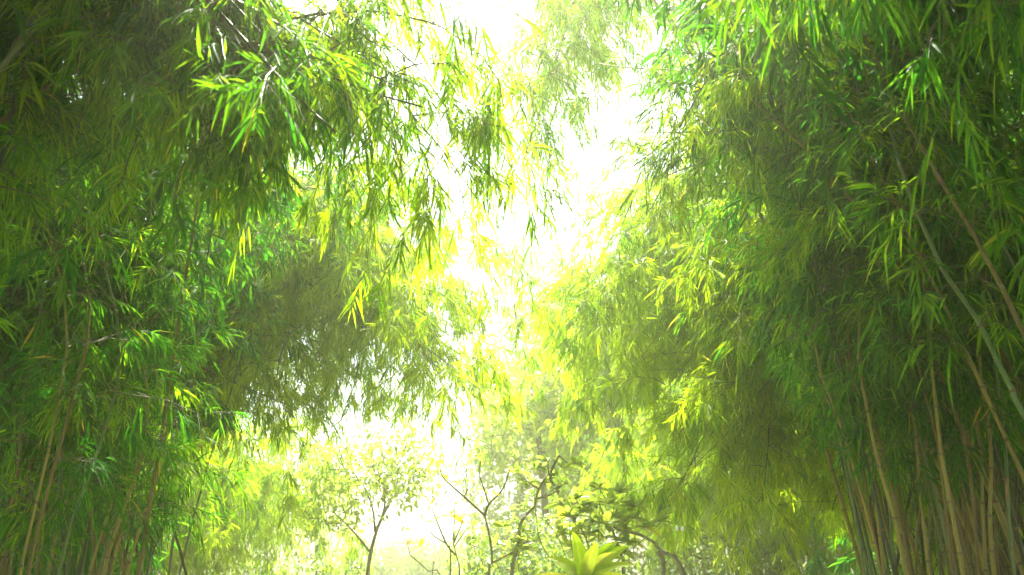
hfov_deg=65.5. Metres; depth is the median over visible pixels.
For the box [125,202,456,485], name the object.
bamboo
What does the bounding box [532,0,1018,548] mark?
bamboo
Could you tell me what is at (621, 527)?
frangipani shrub
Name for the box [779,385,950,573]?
bamboo
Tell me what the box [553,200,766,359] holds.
bamboo
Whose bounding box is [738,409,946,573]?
bamboo
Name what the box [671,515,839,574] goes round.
bush
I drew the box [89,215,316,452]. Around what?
bamboo
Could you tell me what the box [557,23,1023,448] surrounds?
bamboo
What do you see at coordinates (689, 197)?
bamboo
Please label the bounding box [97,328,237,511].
bamboo
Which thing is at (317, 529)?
bamboo
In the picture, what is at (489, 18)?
sky
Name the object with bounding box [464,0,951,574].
bamboo
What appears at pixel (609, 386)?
bamboo
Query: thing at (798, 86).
bamboo
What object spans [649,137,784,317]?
bamboo
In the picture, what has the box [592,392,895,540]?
bamboo
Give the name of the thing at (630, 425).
bamboo
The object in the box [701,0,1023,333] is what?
bamboo
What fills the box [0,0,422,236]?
bamboo
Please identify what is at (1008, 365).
bamboo
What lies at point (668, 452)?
bamboo
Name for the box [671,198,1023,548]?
bamboo
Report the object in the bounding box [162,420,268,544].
bamboo
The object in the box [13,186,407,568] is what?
bamboo
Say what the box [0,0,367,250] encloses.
bamboo
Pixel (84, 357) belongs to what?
bamboo
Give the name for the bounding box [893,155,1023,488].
bamboo
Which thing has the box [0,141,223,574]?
bamboo
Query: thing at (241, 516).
bamboo
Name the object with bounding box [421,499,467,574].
bare sapling
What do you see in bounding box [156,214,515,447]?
bamboo
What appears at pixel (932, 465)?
bamboo
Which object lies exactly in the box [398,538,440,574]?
bent sapling
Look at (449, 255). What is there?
bamboo
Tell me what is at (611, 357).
bamboo
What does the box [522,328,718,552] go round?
bamboo
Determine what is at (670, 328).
bamboo
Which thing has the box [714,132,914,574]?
bamboo
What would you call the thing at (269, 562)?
bamboo
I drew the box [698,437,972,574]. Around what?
bamboo
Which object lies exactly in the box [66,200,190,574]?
bamboo
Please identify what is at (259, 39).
bamboo
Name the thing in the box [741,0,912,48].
bamboo
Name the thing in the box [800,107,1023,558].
bamboo
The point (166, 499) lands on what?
bamboo
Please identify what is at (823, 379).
bamboo
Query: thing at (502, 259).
bamboo
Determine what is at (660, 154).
bamboo
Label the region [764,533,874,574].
bush
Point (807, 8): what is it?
bamboo
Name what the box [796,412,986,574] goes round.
bamboo
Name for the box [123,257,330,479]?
bamboo
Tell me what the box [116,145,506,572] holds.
bamboo
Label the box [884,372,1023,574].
bamboo
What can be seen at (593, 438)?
bamboo
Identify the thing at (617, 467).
bamboo
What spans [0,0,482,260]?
bamboo
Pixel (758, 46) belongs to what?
bamboo thicket
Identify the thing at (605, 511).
bamboo
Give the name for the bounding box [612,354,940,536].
bamboo
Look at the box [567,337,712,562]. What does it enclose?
bamboo
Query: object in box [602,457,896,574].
bamboo
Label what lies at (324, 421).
bamboo
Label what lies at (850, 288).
bamboo
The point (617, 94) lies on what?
bamboo
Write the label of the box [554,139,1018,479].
bamboo
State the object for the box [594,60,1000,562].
bamboo
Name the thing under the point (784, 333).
bamboo
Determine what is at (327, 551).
bamboo
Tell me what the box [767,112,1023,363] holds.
bamboo
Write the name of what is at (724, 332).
bamboo
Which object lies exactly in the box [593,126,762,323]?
bamboo
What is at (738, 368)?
bamboo
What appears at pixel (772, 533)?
bamboo
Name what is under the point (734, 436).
bamboo
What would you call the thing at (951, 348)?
bamboo
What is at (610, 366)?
bamboo
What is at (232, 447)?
bamboo
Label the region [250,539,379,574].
bush
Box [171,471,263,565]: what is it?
bamboo
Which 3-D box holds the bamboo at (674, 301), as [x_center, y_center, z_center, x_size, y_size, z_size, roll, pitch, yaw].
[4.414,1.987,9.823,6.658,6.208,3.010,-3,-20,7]
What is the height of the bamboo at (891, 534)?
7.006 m
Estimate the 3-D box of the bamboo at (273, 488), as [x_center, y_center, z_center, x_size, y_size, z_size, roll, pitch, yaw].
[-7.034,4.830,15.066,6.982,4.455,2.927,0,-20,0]
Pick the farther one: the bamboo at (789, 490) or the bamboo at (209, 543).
the bamboo at (209, 543)
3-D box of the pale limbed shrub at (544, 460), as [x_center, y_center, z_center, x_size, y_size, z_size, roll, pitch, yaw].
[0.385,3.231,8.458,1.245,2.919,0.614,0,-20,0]
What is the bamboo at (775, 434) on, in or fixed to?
on the ground
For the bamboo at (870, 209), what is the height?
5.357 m
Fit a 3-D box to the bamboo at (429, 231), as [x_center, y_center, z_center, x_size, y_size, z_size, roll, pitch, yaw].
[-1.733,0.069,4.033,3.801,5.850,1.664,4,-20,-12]
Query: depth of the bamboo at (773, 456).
9.27 m
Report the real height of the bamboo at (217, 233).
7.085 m
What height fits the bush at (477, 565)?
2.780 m
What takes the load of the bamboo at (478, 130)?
on the ground
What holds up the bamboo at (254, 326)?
on the ground
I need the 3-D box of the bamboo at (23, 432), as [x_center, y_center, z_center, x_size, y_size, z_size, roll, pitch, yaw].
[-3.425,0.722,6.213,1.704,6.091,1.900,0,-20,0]
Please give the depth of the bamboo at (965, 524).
5.75 m
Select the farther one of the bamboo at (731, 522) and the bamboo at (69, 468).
the bamboo at (731, 522)
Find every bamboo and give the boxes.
[0,0,160,345]
[0,0,214,179]
[0,0,292,244]
[0,0,363,280]
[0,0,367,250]
[0,0,376,206]
[0,0,405,263]
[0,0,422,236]
[0,0,438,228]
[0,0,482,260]
[0,0,548,201]
[0,3,219,429]
[0,14,279,307]
[0,78,549,518]
[0,82,168,574]
[0,89,156,574]
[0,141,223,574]
[0,145,228,574]
[0,161,178,574]
[0,161,216,574]
[0,170,216,574]
[0,208,168,574]
[1,192,212,574]
[1,239,154,574]
[2,155,131,574]
[3,0,558,271]
[5,0,497,325]
[7,0,554,349]
[8,0,329,231]
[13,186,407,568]
[17,272,333,526]
[17,336,266,530]
[20,148,188,574]
[20,209,253,574]
[20,259,190,574]
[25,197,495,574]
[30,343,184,558]
[32,279,267,511]
[33,232,291,507]
[43,317,145,565]
[46,306,386,522]
[55,271,449,573]
[62,328,342,573]
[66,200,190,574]
[71,0,378,153]
[72,176,515,504]
[83,447,328,568]
[84,141,410,506]
[85,250,432,507]
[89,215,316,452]
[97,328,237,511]
[106,180,501,507]
[106,201,369,574]
[110,207,385,555]
[110,221,421,559]
[115,143,521,357]
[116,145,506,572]
[116,421,287,574]
[117,476,235,574]
[118,456,307,574]
[119,262,440,441]
[119,413,362,572]
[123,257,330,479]
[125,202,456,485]
[126,199,315,383]
[127,506,245,574]
[128,444,260,574]
[129,354,203,572]
[129,448,318,561]
[130,445,228,569]
[134,182,539,572]
[139,160,443,545]
[139,241,345,372]
[142,165,399,366]
[143,432,257,574]
[145,214,509,574]
[146,168,480,372]
[149,458,246,574]
[150,223,416,428]
[150,229,319,449]
[155,194,517,370]
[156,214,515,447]
[156,526,248,574]
[157,193,437,451]
[157,244,306,560]
[157,455,283,574]
[159,253,249,427]
[160,307,293,458]
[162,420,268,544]
[164,179,367,243]
[167,164,320,344]
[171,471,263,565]
[173,278,322,441]
[173,454,292,574]
[174,416,348,555]
[175,436,321,574]
[184,446,285,542]
[186,164,498,304]
[187,310,306,512]
[191,203,374,319]
[205,491,308,574]
[216,215,441,383]
[217,257,361,446]
[223,187,432,400]
[224,442,383,574]
[231,423,282,556]
[239,404,358,574]
[246,341,352,419]
[261,141,438,330]
[331,194,463,343]
[438,0,875,556]
[450,0,924,574]
[460,0,974,574]
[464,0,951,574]
[479,0,967,574]
[479,0,1011,574]
[495,0,973,537]
[496,174,769,441]
[500,337,710,574]
[501,0,966,574]
[501,0,1019,432]
[502,115,730,382]
[504,0,971,525]
[509,0,1023,519]
[509,233,734,399]
[510,322,706,572]
[518,0,983,572]
[521,109,1001,544]
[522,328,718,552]
[523,179,762,398]
[524,163,724,417]
[525,440,706,549]
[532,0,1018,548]
[535,344,684,552]
[536,410,864,562]
[537,255,692,448]
[544,442,900,574]
[545,169,722,440]
[547,165,752,529]
[548,111,720,451]
[552,0,862,574]
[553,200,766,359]
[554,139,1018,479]
[554,307,734,574]
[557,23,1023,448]
[559,277,804,569]
[561,366,706,512]
[564,165,949,512]
[564,290,730,552]
[565,297,677,574]
[566,378,701,560]
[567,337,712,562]
[568,398,644,487]
[578,269,813,458]
[581,395,786,544]
[585,368,808,536]
[588,470,652,572]
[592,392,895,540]
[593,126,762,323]
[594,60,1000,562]
[598,392,672,572]
[602,365,845,566]
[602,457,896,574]
[603,153,1023,508]
[606,61,988,557]
[607,14,1020,574]
[609,144,764,423]
[610,334,769,573]
[610,341,777,557]
[611,221,736,407]
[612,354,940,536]
[617,267,764,399]
[617,453,800,571]
[618,326,927,574]
[620,1,1023,482]
[628,127,959,574]
[629,103,999,254]
[630,474,837,574]
[632,12,923,568]
[633,375,919,574]
[633,452,772,560]
[639,7,1005,370]
[639,374,856,555]
[640,175,935,574]
[640,344,1022,540]
[643,313,802,453]
[644,411,994,547]
[645,198,944,515]
[647,169,1005,553]
[648,253,719,367]
[649,0,837,199]
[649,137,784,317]
[649,164,726,401]
[652,193,791,475]
[652,438,832,541]
[653,216,944,516]
[658,47,1023,574]
[664,435,827,561]
[665,10,1000,574]
[666,464,850,573]
[667,269,975,574]
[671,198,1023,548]
[671,212,949,480]
[673,370,998,544]
[673,451,786,551]
[677,372,816,488]
[677,423,808,574]
[678,198,733,351]
[678,346,897,559]
[678,358,972,555]
[679,2,1010,224]
[683,193,1003,574]
[685,0,915,85]
[686,214,956,476]
[689,434,886,574]
[696,382,1007,571]
[696,469,859,574]
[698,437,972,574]
[699,435,894,568]
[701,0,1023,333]
[701,2,1023,401]
[701,21,1020,569]
[707,0,1020,85]
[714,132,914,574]
[720,336,944,574]
[722,24,1023,376]
[724,102,952,574]
[731,0,1017,24]
[736,416,1023,545]
[737,180,890,574]
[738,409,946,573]
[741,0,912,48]
[742,449,937,573]
[743,20,1023,387]
[752,335,1002,543]
[755,70,1023,574]
[755,106,1015,574]
[755,430,1002,549]
[763,64,1013,574]
[764,200,895,564]
[767,3,1023,419]
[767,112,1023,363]
[772,15,1023,470]
[773,3,1023,341]
[773,48,1011,574]
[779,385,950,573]
[789,136,986,574]
[794,8,1023,246]
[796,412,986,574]
[798,158,1023,574]
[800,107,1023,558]
[801,413,926,566]
[806,4,1023,422]
[816,129,1021,574]
[823,179,1023,574]
[827,58,1023,574]
[849,0,1023,243]
[865,165,1023,574]
[881,68,1023,574]
[882,0,1023,132]
[883,137,1023,574]
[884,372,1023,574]
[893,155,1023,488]
[903,251,1021,574]
[913,126,1017,574]
[916,160,1023,574]
[918,0,1023,68]
[942,399,989,574]
[945,0,1023,113]
[949,75,1023,273]
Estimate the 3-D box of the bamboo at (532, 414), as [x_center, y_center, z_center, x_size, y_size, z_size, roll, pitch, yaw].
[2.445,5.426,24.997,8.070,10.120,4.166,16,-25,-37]
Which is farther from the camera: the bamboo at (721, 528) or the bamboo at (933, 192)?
the bamboo at (721, 528)
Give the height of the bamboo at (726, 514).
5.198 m
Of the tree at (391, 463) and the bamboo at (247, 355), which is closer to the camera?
the bamboo at (247, 355)
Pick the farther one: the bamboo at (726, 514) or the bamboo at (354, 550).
the bamboo at (354, 550)
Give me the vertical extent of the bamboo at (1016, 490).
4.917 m
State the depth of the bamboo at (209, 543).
13.46 m
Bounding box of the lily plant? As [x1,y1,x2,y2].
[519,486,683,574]
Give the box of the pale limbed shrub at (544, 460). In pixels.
[492,454,586,574]
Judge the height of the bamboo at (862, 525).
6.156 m
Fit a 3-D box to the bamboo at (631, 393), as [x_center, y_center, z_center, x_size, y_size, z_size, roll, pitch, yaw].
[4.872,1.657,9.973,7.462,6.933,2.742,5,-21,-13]
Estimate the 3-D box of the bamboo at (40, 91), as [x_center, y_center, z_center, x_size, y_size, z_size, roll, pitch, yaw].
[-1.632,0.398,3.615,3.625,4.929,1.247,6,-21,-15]
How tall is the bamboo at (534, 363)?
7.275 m
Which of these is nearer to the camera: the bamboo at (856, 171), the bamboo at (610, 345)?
the bamboo at (856, 171)
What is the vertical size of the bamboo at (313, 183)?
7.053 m
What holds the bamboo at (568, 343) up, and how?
on the ground
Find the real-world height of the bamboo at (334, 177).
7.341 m
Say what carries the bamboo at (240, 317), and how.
on the ground
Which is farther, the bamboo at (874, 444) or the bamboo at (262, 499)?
the bamboo at (262, 499)
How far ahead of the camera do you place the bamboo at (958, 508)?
9.17 m
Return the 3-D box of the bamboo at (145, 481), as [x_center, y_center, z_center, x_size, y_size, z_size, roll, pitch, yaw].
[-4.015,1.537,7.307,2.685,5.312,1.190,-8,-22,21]
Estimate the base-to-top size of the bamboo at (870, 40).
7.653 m
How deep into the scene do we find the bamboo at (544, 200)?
7.26 m
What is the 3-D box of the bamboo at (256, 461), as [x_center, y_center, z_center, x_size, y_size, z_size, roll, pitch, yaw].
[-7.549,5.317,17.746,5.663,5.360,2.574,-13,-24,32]
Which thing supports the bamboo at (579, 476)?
on the ground
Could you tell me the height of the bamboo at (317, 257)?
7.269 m
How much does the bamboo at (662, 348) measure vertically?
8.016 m
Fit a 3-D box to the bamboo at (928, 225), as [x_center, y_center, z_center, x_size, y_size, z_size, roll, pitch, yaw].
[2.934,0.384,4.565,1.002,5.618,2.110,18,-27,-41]
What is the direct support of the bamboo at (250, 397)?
on the ground
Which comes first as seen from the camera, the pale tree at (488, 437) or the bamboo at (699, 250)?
the bamboo at (699, 250)
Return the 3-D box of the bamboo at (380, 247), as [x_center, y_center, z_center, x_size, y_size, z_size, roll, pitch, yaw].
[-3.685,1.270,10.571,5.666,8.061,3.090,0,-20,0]
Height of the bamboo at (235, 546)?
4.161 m
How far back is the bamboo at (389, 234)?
9.97 m
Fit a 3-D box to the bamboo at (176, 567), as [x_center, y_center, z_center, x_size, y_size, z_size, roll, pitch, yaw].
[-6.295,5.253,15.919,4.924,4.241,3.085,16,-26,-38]
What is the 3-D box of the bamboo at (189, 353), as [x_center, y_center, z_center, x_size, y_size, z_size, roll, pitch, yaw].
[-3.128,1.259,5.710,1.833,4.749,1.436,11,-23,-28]
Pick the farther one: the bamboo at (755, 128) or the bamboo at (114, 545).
the bamboo at (114, 545)
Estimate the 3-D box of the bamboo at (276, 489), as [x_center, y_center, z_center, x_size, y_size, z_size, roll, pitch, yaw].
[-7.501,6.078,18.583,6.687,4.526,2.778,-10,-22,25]
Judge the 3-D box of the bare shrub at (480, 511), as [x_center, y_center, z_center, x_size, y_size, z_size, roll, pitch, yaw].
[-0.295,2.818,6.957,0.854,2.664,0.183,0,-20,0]
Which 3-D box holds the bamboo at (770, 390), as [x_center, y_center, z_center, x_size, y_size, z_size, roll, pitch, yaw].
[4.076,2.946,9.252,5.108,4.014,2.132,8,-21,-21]
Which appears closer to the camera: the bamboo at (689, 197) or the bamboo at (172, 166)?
the bamboo at (172, 166)
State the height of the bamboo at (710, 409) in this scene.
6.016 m
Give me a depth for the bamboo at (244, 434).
8.66 m
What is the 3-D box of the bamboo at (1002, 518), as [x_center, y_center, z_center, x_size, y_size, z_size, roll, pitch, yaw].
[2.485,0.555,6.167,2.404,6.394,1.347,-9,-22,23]
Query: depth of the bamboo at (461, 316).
9.47 m
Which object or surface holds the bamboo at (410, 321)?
on the ground
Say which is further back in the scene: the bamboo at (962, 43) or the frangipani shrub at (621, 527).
the frangipani shrub at (621, 527)
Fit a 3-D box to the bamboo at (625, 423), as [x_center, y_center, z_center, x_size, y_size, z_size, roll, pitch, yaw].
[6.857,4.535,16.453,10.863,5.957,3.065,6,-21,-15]
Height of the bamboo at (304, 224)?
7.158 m
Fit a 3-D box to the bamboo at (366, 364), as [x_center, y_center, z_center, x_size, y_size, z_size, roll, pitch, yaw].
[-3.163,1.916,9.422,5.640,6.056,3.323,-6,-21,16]
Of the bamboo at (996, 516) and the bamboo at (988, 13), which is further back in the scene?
the bamboo at (996, 516)
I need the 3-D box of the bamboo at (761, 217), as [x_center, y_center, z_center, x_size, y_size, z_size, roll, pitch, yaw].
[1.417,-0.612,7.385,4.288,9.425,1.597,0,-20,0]
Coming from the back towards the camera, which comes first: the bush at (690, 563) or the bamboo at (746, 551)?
the bush at (690, 563)
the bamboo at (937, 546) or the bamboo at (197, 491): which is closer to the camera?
the bamboo at (937, 546)
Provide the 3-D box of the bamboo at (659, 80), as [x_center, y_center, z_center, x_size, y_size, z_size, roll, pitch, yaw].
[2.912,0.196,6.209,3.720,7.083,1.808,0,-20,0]
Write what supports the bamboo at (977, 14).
on the ground
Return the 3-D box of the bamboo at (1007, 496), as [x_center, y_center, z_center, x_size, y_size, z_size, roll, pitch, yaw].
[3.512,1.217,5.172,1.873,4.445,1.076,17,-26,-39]
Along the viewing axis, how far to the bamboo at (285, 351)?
9.55 m
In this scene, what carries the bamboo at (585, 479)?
on the ground
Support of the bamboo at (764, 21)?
on the ground
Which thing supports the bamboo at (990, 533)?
on the ground
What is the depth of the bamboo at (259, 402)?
9.70 m
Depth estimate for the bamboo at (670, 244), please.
9.41 m
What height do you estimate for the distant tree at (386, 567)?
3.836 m
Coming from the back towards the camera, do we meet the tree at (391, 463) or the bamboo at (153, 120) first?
the tree at (391, 463)
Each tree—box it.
[274,411,466,574]
[336,534,409,574]
[373,533,440,574]
[396,530,472,574]
[432,530,481,574]
[450,346,578,574]
[457,348,609,560]
[460,527,509,573]
[473,233,594,564]
[524,274,616,547]
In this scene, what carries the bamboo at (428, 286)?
on the ground
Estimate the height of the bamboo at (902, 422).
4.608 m
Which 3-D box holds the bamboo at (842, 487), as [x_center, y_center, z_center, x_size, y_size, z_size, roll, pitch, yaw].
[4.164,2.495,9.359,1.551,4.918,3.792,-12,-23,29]
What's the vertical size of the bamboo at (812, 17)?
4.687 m
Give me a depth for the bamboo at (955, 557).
7.01 m
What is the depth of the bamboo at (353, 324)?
9.53 m
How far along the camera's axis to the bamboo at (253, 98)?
3.73 m
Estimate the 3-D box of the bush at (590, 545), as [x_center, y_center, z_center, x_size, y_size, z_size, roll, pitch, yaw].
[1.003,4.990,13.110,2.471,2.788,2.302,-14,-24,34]
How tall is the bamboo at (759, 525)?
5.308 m
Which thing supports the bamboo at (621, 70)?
on the ground
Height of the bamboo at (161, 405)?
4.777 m
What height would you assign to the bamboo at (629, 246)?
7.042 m
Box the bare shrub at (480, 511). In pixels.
[436,456,526,574]
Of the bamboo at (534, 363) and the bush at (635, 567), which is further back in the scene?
the bush at (635, 567)
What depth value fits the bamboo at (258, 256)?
9.93 m
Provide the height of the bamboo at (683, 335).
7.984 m
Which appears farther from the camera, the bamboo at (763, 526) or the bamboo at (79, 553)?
the bamboo at (763, 526)
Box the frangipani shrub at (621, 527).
[543,477,685,574]
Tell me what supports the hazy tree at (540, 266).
on the path
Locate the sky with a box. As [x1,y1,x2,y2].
[63,0,1014,574]
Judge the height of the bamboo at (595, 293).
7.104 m
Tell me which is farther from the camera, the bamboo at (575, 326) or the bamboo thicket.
the bamboo at (575, 326)
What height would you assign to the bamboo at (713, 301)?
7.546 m
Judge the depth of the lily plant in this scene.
4.33 m
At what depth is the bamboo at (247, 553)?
17.23 m
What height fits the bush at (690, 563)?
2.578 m
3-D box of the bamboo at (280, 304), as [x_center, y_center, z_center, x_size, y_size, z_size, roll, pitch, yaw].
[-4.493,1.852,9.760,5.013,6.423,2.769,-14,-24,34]
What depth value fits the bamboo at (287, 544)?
15.34 m
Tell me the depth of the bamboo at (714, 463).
9.30 m
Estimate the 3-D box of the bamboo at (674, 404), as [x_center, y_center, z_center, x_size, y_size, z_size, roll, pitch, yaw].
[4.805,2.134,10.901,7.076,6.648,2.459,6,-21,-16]
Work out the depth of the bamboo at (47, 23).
3.76 m
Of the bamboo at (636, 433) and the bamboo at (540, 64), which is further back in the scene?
the bamboo at (636, 433)
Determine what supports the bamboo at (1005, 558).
on the ground
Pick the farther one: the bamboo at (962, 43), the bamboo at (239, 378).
the bamboo at (239, 378)
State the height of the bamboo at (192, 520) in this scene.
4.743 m
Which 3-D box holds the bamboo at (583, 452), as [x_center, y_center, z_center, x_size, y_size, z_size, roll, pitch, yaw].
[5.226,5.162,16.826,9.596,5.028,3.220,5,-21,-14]
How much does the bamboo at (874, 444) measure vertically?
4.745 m
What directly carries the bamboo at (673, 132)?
on the ground
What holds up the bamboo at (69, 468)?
on the ground
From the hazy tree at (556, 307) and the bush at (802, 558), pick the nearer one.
the bush at (802, 558)
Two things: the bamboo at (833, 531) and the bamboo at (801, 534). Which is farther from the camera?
the bamboo at (801, 534)
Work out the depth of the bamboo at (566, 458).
22.41 m
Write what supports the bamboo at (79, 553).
on the ground
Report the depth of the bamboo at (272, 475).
14.91 m
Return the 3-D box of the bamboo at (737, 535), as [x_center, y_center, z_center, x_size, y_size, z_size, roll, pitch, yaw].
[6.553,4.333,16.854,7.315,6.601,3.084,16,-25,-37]
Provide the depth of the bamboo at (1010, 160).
6.05 m
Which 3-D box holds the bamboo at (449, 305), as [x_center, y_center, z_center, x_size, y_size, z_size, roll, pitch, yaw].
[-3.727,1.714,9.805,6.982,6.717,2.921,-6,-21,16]
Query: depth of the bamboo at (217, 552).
17.79 m
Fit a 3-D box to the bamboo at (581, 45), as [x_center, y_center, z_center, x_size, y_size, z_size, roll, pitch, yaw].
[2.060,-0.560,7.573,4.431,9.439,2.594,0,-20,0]
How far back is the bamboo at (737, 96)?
5.33 m
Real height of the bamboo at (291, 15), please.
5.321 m
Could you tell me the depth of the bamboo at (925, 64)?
3.06 m
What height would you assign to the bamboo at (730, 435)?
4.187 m
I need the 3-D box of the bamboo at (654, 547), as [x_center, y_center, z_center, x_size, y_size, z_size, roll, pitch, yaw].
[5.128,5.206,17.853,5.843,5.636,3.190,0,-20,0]
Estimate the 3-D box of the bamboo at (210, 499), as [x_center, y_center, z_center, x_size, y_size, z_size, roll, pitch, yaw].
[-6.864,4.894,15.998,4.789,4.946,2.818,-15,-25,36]
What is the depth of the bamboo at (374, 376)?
9.86 m
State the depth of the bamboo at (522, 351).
23.46 m
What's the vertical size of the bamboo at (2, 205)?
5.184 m
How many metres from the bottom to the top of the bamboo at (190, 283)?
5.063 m
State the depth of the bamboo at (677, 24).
10.21 m
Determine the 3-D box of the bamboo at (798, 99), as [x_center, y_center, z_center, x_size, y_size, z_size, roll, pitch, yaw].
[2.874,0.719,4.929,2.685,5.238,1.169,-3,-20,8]
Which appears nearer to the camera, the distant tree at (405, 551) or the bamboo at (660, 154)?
the bamboo at (660, 154)
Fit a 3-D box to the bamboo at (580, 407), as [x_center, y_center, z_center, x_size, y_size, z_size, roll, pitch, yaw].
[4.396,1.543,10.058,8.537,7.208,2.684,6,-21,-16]
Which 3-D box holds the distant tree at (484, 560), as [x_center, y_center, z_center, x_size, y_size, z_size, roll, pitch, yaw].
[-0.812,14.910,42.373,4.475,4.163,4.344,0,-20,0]
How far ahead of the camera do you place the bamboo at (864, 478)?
6.35 m
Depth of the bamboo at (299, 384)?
9.93 m
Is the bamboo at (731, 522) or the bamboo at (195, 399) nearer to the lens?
the bamboo at (195, 399)
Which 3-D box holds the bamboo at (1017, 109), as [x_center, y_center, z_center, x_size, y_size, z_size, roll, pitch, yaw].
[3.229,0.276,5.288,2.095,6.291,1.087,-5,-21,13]
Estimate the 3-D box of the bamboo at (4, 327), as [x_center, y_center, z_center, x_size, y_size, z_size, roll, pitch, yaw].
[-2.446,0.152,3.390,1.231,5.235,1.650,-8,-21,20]
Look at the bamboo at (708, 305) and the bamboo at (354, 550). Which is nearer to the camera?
the bamboo at (708, 305)
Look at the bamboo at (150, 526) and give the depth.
5.50 m
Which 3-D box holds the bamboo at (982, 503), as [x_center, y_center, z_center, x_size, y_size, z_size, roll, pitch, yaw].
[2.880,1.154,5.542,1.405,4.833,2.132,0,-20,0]
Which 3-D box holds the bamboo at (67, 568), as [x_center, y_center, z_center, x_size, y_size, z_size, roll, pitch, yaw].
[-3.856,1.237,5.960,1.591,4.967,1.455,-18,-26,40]
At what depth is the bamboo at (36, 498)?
4.75 m
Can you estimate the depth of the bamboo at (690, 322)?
8.32 m
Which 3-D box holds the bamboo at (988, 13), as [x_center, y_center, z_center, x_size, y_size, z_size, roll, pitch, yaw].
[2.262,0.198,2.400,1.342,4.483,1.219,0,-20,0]
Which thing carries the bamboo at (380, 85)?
on the ground
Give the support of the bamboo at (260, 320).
on the ground
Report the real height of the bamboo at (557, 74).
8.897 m
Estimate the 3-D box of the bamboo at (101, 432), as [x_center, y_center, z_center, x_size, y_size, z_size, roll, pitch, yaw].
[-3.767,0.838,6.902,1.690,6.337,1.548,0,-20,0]
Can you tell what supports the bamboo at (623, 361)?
on the ground
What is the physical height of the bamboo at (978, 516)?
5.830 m
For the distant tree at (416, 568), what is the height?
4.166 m
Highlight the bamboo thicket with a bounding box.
[0,0,1023,574]
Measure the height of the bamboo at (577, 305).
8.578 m
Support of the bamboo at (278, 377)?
on the ground
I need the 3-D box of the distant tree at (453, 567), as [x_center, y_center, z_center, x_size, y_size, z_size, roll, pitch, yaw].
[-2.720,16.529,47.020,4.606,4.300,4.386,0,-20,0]
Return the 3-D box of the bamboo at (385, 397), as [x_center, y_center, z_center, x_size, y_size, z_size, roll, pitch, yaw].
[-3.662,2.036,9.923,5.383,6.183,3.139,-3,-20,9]
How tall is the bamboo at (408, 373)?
6.481 m
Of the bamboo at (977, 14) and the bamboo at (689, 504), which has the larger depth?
the bamboo at (689, 504)
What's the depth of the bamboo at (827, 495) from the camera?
8.48 m
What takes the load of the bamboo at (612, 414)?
on the ground
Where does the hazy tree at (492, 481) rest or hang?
on the ground
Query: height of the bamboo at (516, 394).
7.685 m
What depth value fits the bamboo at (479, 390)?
10.49 m
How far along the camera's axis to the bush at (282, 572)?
17.73 m
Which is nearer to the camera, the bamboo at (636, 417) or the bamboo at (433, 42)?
the bamboo at (433, 42)
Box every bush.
[177,545,297,574]
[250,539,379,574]
[439,496,593,574]
[503,505,639,574]
[613,536,733,574]
[641,521,806,574]
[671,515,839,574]
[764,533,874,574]
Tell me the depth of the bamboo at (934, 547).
9.65 m
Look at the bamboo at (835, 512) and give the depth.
9.13 m
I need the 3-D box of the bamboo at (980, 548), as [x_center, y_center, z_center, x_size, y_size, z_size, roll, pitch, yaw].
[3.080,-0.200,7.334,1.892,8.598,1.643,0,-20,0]
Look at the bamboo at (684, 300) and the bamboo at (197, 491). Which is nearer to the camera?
the bamboo at (684, 300)
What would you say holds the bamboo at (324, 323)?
on the ground
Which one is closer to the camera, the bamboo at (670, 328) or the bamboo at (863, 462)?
the bamboo at (863, 462)
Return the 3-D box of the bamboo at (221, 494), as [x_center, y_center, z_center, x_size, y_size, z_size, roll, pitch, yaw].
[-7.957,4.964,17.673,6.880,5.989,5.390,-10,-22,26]
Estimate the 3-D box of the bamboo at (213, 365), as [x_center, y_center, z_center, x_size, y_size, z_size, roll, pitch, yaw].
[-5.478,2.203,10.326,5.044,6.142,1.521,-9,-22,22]
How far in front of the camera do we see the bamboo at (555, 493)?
24.83 m
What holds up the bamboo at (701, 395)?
on the ground
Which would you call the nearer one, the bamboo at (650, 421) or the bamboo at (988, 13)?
the bamboo at (988, 13)
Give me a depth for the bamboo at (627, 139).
6.79 m
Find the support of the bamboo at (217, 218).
on the ground
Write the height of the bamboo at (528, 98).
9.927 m
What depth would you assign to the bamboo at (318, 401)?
8.67 m
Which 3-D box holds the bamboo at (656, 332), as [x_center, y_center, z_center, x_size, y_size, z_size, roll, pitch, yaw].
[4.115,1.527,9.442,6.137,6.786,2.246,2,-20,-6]
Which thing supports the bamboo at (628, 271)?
on the ground
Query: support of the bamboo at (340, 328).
on the ground
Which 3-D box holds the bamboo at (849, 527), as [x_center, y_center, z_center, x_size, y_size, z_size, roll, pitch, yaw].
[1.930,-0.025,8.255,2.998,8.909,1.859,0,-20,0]
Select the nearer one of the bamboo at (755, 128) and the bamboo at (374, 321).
the bamboo at (755, 128)
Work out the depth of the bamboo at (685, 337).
10.11 m
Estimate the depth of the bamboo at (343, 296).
9.03 m
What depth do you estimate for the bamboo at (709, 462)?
15.89 m
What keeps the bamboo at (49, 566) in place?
on the ground
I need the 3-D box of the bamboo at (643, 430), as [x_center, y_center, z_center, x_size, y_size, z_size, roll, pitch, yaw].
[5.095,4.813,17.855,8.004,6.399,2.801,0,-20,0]
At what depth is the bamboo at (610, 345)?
10.49 m
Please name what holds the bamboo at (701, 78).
on the ground
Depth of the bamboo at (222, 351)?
9.52 m
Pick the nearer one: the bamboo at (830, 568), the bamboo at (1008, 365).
the bamboo at (1008, 365)
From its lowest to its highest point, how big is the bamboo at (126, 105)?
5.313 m
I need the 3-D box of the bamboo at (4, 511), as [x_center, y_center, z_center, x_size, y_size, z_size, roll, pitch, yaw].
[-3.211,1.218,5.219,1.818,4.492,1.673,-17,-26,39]
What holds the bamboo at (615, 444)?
on the ground
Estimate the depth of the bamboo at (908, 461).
5.25 m

